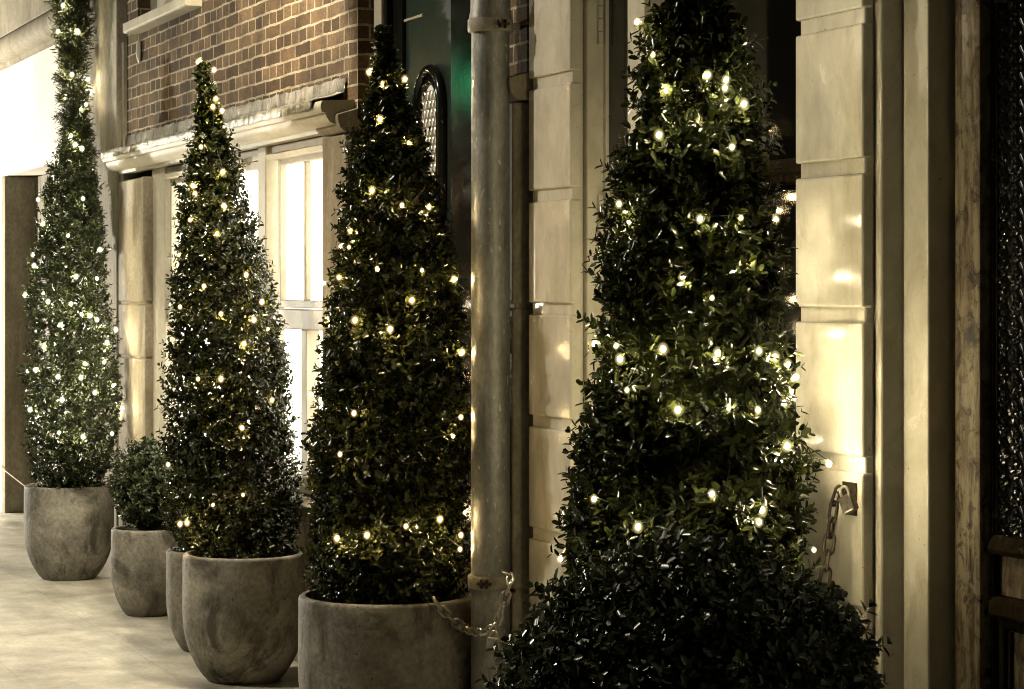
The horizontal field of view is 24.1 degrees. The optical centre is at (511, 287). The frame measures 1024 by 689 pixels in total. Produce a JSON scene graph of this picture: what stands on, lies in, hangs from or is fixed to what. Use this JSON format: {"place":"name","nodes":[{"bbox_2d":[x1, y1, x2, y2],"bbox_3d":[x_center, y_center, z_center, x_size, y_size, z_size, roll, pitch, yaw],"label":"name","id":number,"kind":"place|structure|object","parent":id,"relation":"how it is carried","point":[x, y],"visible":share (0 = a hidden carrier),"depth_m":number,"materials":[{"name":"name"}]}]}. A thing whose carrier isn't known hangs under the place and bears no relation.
{"place":"outdoors","nodes":[
{"label":"outdoors","id":0,"kind":"place"},
{"bbox_2d":[0,510,298,688],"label":"pavement","id":1,"kind":"structure","parent":0,"point":[86,634],"depth_m":10.93,"materials":[{"name":"beige stone"}]},
{"bbox_2d":[24,482,113,580],"bbox_3d":[-2.444,1.343,13.239,0.490,0.515,0.490,0,0,-22],"label":"planter","id":2,"kind":"object","parent":1,"relation":"on","point":[67,534],"visible":0.9,"depth_m":13.04,"materials":[{"name":"concrete"}]},
{"bbox_2d":[15,97,126,490],"bbox_3d":[-2.415,0.062,13.139,0.593,2.223,0.692,0,0,-22],"label":"topiary tree","id":3,"kind":"object","parent":2,"relation":"on","point":[79,417],"visible":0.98,"depth_m":13.08,"materials":[{"name":"green plant"}]},
{"bbox_2d":[25,134,122,437],"bbox_3d":[-2.408,0.030,13.140,0.548,1.758,0.686,0,0,-22],"label":"fairy light string","id":4,"kind":"object","parent":3,"relation":"attached to","point":[115,328],"visible":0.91,"depth_m":13.03,"materials":[{"name":"white"}]},
{"bbox_2d":[0,0,152,569],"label":"white house","id":5,"kind":"structure","parent":1,"relation":"on","point":[29,135],"depth_m":16.33,"materials":[{"name":"paint"}]},
{"bbox_2d":[0,466,24,485],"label":"cable","id":6,"kind":"object","parent":5,"relation":"attached to","point":[12,476],"visible":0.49,"depth_m":16.45,"materials":[{"name":"beige paint"}]},
{"bbox_2d":[35,174,47,482],"bbox_3d":[-3.103,0.405,16.396,0.058,2.390,1.592,0,0,-22],"label":"door","id":7,"kind":"structure","parent":5,"relation":"in","point":[39,181],"depth_m":16.90,"materials":[{"name":"grey paint"}]},
{"bbox_2d":[44,0,107,256],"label":"fir garland","id":8,"kind":"object","parent":5,"relation":"attached to","point":[71,23],"visible":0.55,"depth_m":13.92,"materials":[{"name":"green plant"}]},
{"bbox_2d":[54,2,88,135],"bbox_3d":[-2.579,-1.166,14.025,0.248,1.124,0.452,0,0,-22],"label":"fairy light string","id":9,"kind":"object","parent":8,"relation":"attached to","point":[55,67],"visible":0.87,"depth_m":13.88,"materials":[{"name":"white"}]},
{"bbox_2d":[111,524,181,616],"bbox_3d":[-1.785,1.387,11.768,0.360,0.425,0.360,0,0,-22],"label":"planter","id":10,"kind":"object","parent":1,"relation":"on","point":[138,567],"visible":0.69,"depth_m":11.61,"materials":[{"name":"concrete"}]},
{"bbox_2d":[102,433,180,530],"bbox_3d":[-1.787,0.966,11.765,0.448,0.514,0.408,0,0,-22],"label":"box bush","id":11,"kind":"object","parent":10,"relation":"on","point":[136,493],"visible":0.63,"depth_m":11.66,"materials":[{"name":"green plant"}]},
{"bbox_2d":[166,547,191,652],"bbox_3d":[-1.349,1.377,10.615,0.360,0.445,0.360,0,0,-22],"label":"planter","id":12,"kind":"object","parent":1,"relation":"on","point":[174,568],"visible":0.3,"depth_m":10.50,"materials":[{"name":"concrete"}]},
{"bbox_2d":[158,460,251,551],"bbox_3d":[-1.352,0.962,10.605,0.434,0.501,0.480,0,0,-22],"label":"box bush","id":13,"kind":"object","parent":12,"relation":"on","point":[170,517],"visible":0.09,"depth_m":10.53,"materials":[{"name":"green plant"}]},
{"bbox_2d":[182,549,304,684],"bbox_3d":[-1.096,1.341,9.814,0.500,0.518,0.500,0,0,-22],"label":"planter","id":14,"kind":"object","parent":1,"relation":"on","point":[240,621],"visible":0.86,"depth_m":9.61,"materials":[{"name":"concrete"}]},
{"bbox_2d":[153,58,306,558],"bbox_3d":[-1.197,0.076,10.062,0.620,2.164,0.963,0,0,-22],"label":"topiary tree","id":15,"kind":"object","parent":14,"relation":"on","point":[220,264],"visible":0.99,"depth_m":9.93,"materials":[{"name":"green plant"}]},
{"bbox_2d":[167,60,287,525],"bbox_3d":[-1.232,-0.016,10.094,0.515,1.982,0.852,0,0,-22],"label":"fairy light string","id":16,"kind":"object","parent":15,"relation":"attached to","point":[253,319],"visible":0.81,"depth_m":9.94,"materials":[{"name":"yellow"}]},
{"bbox_2d":[101,0,532,665],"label":"brick house","id":17,"kind":"structure","parent":1,"relation":"on","point":[289,78],"depth_m":10.36,"materials":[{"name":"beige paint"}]},
{"bbox_2d":[151,0,172,9],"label":"window","id":18,"kind":"structure","parent":17,"relation":"in","point":[155,4],"depth_m":13.06,"materials":[{"name":"beige paint"}]},
{"bbox_2d":[152,133,359,495],"bbox_3d":[-1.210,0.123,11.224,0.193,1.515,3.518,0,0,-22],"label":"window","id":19,"kind":"structure","parent":17,"relation":"in","point":[285,182],"depth_m":10.63,"materials":[{"name":"glass"}]},
{"bbox_2d":[404,0,450,564],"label":"door","id":20,"kind":"structure","parent":17,"relation":"in","point":[428,22],"depth_m":8.99,"materials":[{"name":"green paint"}]},
{"bbox_2d":[468,0,519,688],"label":"drainpipe","id":21,"kind":"object","parent":17,"relation":"attached to","point":[492,26],"visible":0.89,"depth_m":7.85,"materials":[{"name":"metal"}]},
{"bbox_2d":[432,570,514,637],"bbox_3d":[-0.092,1.018,7.753,0.142,0.239,0.412,0,0,-39],"label":"chain","id":22,"kind":"object","parent":21,"relation":"hanging from","point":[473,631],"visible":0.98,"depth_m":7.69,"materials":[{"name":"metal"}]},
{"bbox_2d":[486,630,499,649],"bbox_3d":[-0.059,1.113,7.595,0.042,0.063,0.018,5,3,28],"label":"padlock","id":23,"kind":"object","parent":22,"relation":"hanging from","point":[490,641],"visible":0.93,"depth_m":7.59,"materials":[{"name":"metal"}]},
{"bbox_2d":[298,586,470,688],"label":"planter","id":24,"kind":"object","parent":1,"relation":"on","point":[402,646],"visible":0.75,"depth_m":7.86,"materials":[{"name":"concrete"}]},
{"bbox_2d":[296,24,470,604],"bbox_3d":[-0.416,0.113,8.083,0.648,2.020,0.660,0,0,-22],"label":"topiary tree","id":25,"kind":"object","parent":24,"relation":"on","point":[412,479],"visible":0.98,"depth_m":7.93,"materials":[{"name":"green plant"}]},
{"bbox_2d":[310,70,465,550],"bbox_3d":[-0.389,0.083,8.080,0.581,1.664,0.632,0,0,-22],"label":"fairy light string","id":26,"kind":"object","parent":25,"relation":"attached to","point":[390,328],"visible":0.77,"depth_m":7.89,"materials":[{"name":"yellow"}]},
{"bbox_2d":[529,0,1023,688],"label":"cream house","id":27,"kind":"structure","parent":1,"relation":"on","point":[897,126],"depth_m":5.86,"materials":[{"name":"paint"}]},
{"bbox_2d":[707,0,800,573],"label":"glazed door","id":28,"kind":"structure","parent":27,"relation":"in","point":[775,19],"depth_m":6.90,"materials":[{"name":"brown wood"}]},
{"bbox_2d":[819,484,842,594],"bbox_3d":[0.762,0.726,5.846,0.097,0.494,0.038,0,0,-32],"label":"chain","id":29,"kind":"object","parent":27,"relation":"hanging from","point":[829,535],"visible":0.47,"depth_m":5.85,"materials":[{"name":"metal"}]},
{"bbox_2d":[836,481,856,515],"bbox_3d":[0.814,0.517,5.894,0.040,0.081,0.066,0,0,-22],"label":"wall plate","id":30,"kind":"object","parent":27,"relation":"attached to","point":[852,486],"depth_m":5.88,"materials":[{"name":"metal"}]},
{"bbox_2d":[838,485,858,514],"bbox_3d":[0.812,0.511,5.818,0.022,0.069,0.042,0,-26,-42],"label":"padlock","id":31,"kind":"object","parent":30,"relation":"hanging from","point":[848,503],"visible":1,"depth_m":5.80,"materials":[{"name":"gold metal"}]},
{"bbox_2d":[987,0,1023,688],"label":"weathered door","id":32,"kind":"structure","parent":27,"relation":"in","point":[1006,544],"depth_m":5.62,"materials":[{"name":"brown wood"}]},
{"bbox_2d":[540,0,825,601],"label":"topiary tree","id":33,"kind":"object","parent":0,"point":[648,448],"visible":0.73,"depth_m":5.79,"materials":[{"name":"green plant"}]},
{"bbox_2d":[559,9,830,560],"bbox_3d":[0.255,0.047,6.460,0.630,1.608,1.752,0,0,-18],"label":"fairy light string","id":34,"kind":"object","parent":33,"relation":"attached to","point":[787,364],"visible":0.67,"depth_m":5.75,"materials":[{"name":"yellow"}]},
{"bbox_3d":[0.379,1.390,5.173,0.480,0.420,0.480,0,0,-22],"label":"planter","id":35,"kind":"object","parent":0,"visible":0},
{"bbox_2d":[474,523,892,688],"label":"box bush","id":36,"kind":"object","parent":35,"relation":"in","point":[674,611],"visible":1,"depth_m":4.97,"materials":[{"name":"green plant"}]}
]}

